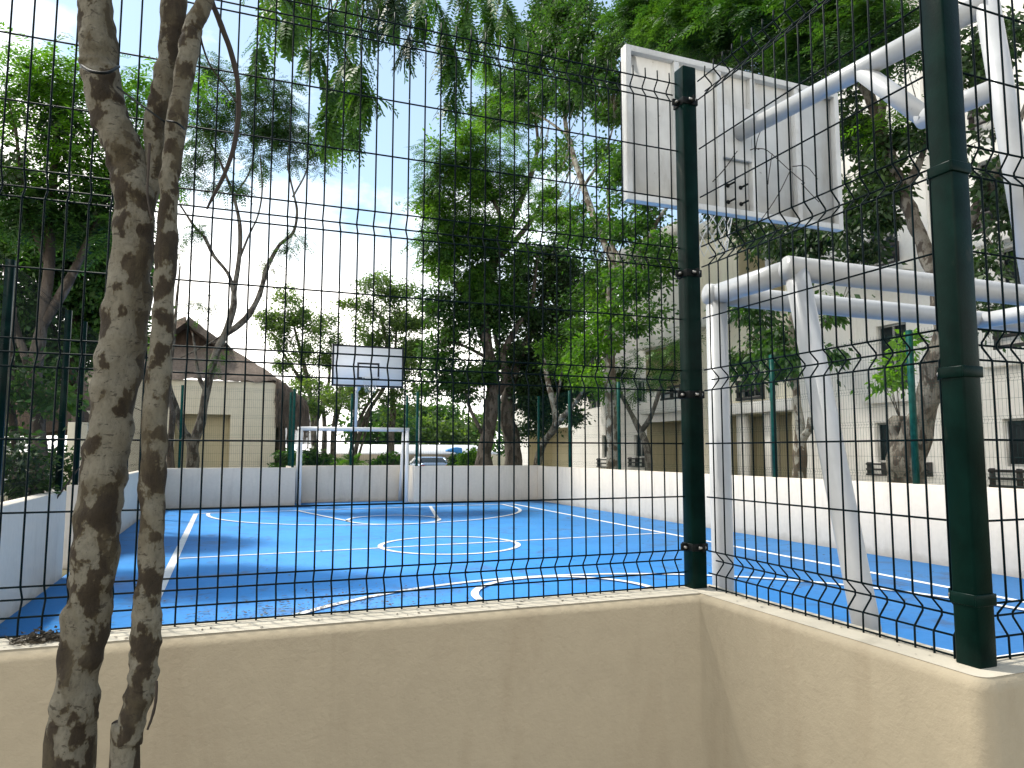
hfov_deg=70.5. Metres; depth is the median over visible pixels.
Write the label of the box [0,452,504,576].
ground
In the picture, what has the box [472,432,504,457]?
tree
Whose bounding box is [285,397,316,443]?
building
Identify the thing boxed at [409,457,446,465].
parked car
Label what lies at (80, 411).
fence
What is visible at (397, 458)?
bush
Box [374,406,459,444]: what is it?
tree
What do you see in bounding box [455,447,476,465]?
bush
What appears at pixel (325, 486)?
perimeter wall
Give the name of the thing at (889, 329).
window
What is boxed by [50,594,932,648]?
leaf litter
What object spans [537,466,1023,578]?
perimeter wall
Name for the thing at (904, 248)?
apartment block
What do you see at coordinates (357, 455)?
palm shrub
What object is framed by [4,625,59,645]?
leaf heap
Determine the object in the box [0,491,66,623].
perimeter wall
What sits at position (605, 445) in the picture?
window
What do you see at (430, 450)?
ground
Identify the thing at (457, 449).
parked car
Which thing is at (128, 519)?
perimeter wall
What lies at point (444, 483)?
perimeter wall
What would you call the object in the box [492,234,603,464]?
dark tree
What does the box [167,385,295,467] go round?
fence
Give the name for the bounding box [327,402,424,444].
tree
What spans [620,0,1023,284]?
basketball hoop
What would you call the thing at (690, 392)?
fence
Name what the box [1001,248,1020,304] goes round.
window
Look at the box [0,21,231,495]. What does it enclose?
feathery tree
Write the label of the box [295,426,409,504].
football goal
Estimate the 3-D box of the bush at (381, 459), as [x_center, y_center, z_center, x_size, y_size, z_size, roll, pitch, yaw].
[-4.897,3.390,27.789,1.531,1.667,1.686,2,-6,-21]
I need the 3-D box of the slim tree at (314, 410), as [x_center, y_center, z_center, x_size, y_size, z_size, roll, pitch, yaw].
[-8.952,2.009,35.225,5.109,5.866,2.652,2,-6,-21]
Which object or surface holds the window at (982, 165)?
in the apartment block
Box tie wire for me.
[79,64,184,129]
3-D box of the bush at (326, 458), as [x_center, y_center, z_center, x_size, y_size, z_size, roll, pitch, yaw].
[-6.725,2.957,24.609,1.538,1.928,1.839,2,-6,-21]
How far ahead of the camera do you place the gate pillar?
13.17 m
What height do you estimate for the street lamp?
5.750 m
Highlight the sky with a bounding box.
[0,0,759,451]
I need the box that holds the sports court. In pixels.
[0,500,1023,655]
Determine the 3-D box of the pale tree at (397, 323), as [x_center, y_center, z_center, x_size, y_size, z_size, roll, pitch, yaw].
[-6.191,-0.532,34.167,6.375,10.743,4.390,2,-6,-21]
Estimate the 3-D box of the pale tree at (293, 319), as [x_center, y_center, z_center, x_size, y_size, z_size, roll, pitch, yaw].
[-11.235,-0.375,38.734,6.093,11.258,4.382,4,-7,-38]
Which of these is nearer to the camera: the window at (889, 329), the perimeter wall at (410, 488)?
the window at (889, 329)
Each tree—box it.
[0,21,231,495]
[0,183,177,421]
[4,307,88,500]
[42,0,527,767]
[109,0,241,767]
[147,335,175,467]
[154,51,351,467]
[242,274,349,452]
[280,372,374,465]
[315,264,443,464]
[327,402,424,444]
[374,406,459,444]
[395,105,560,465]
[408,397,477,444]
[438,403,501,445]
[463,0,678,468]
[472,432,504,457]
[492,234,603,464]
[521,293,642,464]
[590,0,1023,483]
[598,326,705,470]
[700,200,907,477]
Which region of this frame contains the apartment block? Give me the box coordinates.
[515,0,1023,488]
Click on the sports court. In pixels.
(209, 534)
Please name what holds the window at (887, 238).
in the apartment block
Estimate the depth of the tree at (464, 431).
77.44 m
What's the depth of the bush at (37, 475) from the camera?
8.59 m
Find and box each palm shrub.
[331,457,348,465]
[338,452,365,464]
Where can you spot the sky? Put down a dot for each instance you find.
(22, 17)
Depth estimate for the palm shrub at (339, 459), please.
27.40 m
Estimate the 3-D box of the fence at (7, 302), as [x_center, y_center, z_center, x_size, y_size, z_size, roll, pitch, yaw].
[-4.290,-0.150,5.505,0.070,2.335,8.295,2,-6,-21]
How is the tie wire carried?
attached to the spotted tree at (70, 736)
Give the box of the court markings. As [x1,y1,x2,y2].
[161,504,1023,656]
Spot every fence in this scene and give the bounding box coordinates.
[0,0,707,638]
[0,254,72,501]
[72,321,142,484]
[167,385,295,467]
[288,392,292,465]
[291,392,407,465]
[407,393,415,464]
[415,392,537,465]
[537,326,1023,486]
[697,0,996,668]
[958,0,1023,659]
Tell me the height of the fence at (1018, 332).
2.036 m
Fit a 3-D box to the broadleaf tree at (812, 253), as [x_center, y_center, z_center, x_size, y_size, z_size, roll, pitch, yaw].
[6.178,-0.916,16.322,2.670,8.236,5.847,1,-5,-10]
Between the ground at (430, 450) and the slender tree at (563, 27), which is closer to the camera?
the slender tree at (563, 27)
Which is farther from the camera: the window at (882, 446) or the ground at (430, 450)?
the ground at (430, 450)
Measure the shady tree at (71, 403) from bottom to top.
3.624 m
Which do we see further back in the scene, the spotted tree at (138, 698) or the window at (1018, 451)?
the window at (1018, 451)
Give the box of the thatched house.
[84,317,309,471]
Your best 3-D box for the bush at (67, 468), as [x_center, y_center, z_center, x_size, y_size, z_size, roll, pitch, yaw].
[-7.303,1.793,11.515,1.601,1.813,1.524,2,-6,-21]
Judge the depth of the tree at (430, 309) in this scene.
26.57 m
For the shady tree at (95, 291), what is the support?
on the ground at (494, 461)
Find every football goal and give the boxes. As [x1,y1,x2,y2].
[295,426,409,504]
[701,256,1023,631]
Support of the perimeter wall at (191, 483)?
on the ground at (494, 461)
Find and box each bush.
[1,419,79,501]
[45,440,81,491]
[266,448,308,467]
[295,443,336,465]
[365,451,398,464]
[388,453,412,464]
[446,453,458,465]
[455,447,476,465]
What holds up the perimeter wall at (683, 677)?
on the ground at (494, 461)
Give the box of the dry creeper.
[712,132,818,225]
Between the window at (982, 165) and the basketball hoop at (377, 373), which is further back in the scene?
the basketball hoop at (377, 373)
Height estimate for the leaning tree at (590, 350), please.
6.178 m
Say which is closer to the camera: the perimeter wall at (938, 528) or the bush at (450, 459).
the perimeter wall at (938, 528)
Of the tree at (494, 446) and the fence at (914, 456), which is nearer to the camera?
the fence at (914, 456)
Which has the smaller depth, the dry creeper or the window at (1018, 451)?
the dry creeper
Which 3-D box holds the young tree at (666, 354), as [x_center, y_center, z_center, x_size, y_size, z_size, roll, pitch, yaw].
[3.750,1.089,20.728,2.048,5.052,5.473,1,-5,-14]
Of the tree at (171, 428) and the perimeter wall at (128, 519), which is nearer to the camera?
the perimeter wall at (128, 519)
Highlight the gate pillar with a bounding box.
[64,422,88,490]
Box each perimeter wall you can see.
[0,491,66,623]
[0,584,1023,767]
[62,471,140,568]
[165,467,295,507]
[286,465,402,502]
[404,465,412,501]
[413,465,541,501]
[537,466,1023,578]
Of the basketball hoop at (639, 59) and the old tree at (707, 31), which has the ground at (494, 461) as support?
the old tree at (707, 31)
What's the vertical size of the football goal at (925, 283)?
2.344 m
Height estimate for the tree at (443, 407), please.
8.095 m
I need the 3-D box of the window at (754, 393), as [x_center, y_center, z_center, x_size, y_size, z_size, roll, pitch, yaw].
[7.042,-0.260,21.012,0.048,1.300,1.000,2,-6,-21]
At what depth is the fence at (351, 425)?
23.46 m
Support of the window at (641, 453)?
in the apartment block
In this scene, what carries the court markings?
on the sports court
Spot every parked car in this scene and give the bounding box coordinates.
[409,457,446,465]
[445,447,461,453]
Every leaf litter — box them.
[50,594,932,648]
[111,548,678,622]
[128,502,939,620]
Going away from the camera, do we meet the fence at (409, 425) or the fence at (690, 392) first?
the fence at (690, 392)
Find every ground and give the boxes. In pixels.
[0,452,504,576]
[286,444,496,465]
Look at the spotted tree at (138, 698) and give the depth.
1.51 m
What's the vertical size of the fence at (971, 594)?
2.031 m
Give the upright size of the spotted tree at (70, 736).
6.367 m
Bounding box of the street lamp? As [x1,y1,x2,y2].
[412,382,418,456]
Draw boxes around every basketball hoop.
[331,344,403,426]
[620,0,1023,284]
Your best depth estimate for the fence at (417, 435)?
23.43 m
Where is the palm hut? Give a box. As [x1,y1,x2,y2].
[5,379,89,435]
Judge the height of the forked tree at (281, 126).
14.646 m
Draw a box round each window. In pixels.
[591,394,599,408]
[604,437,606,457]
[636,435,643,456]
[637,380,644,401]
[743,353,763,396]
[868,205,897,265]
[877,422,886,461]
[878,322,907,388]
[978,160,996,219]
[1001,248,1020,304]
[1005,418,1023,466]
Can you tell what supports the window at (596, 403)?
in the apartment block
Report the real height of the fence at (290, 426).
2.335 m
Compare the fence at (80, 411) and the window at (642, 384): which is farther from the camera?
the window at (642, 384)
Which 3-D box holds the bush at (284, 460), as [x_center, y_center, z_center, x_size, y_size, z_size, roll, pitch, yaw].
[-7.298,2.866,23.501,1.690,1.899,1.285,8,-9,-55]
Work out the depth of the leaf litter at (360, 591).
7.68 m
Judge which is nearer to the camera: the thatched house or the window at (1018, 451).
the window at (1018, 451)

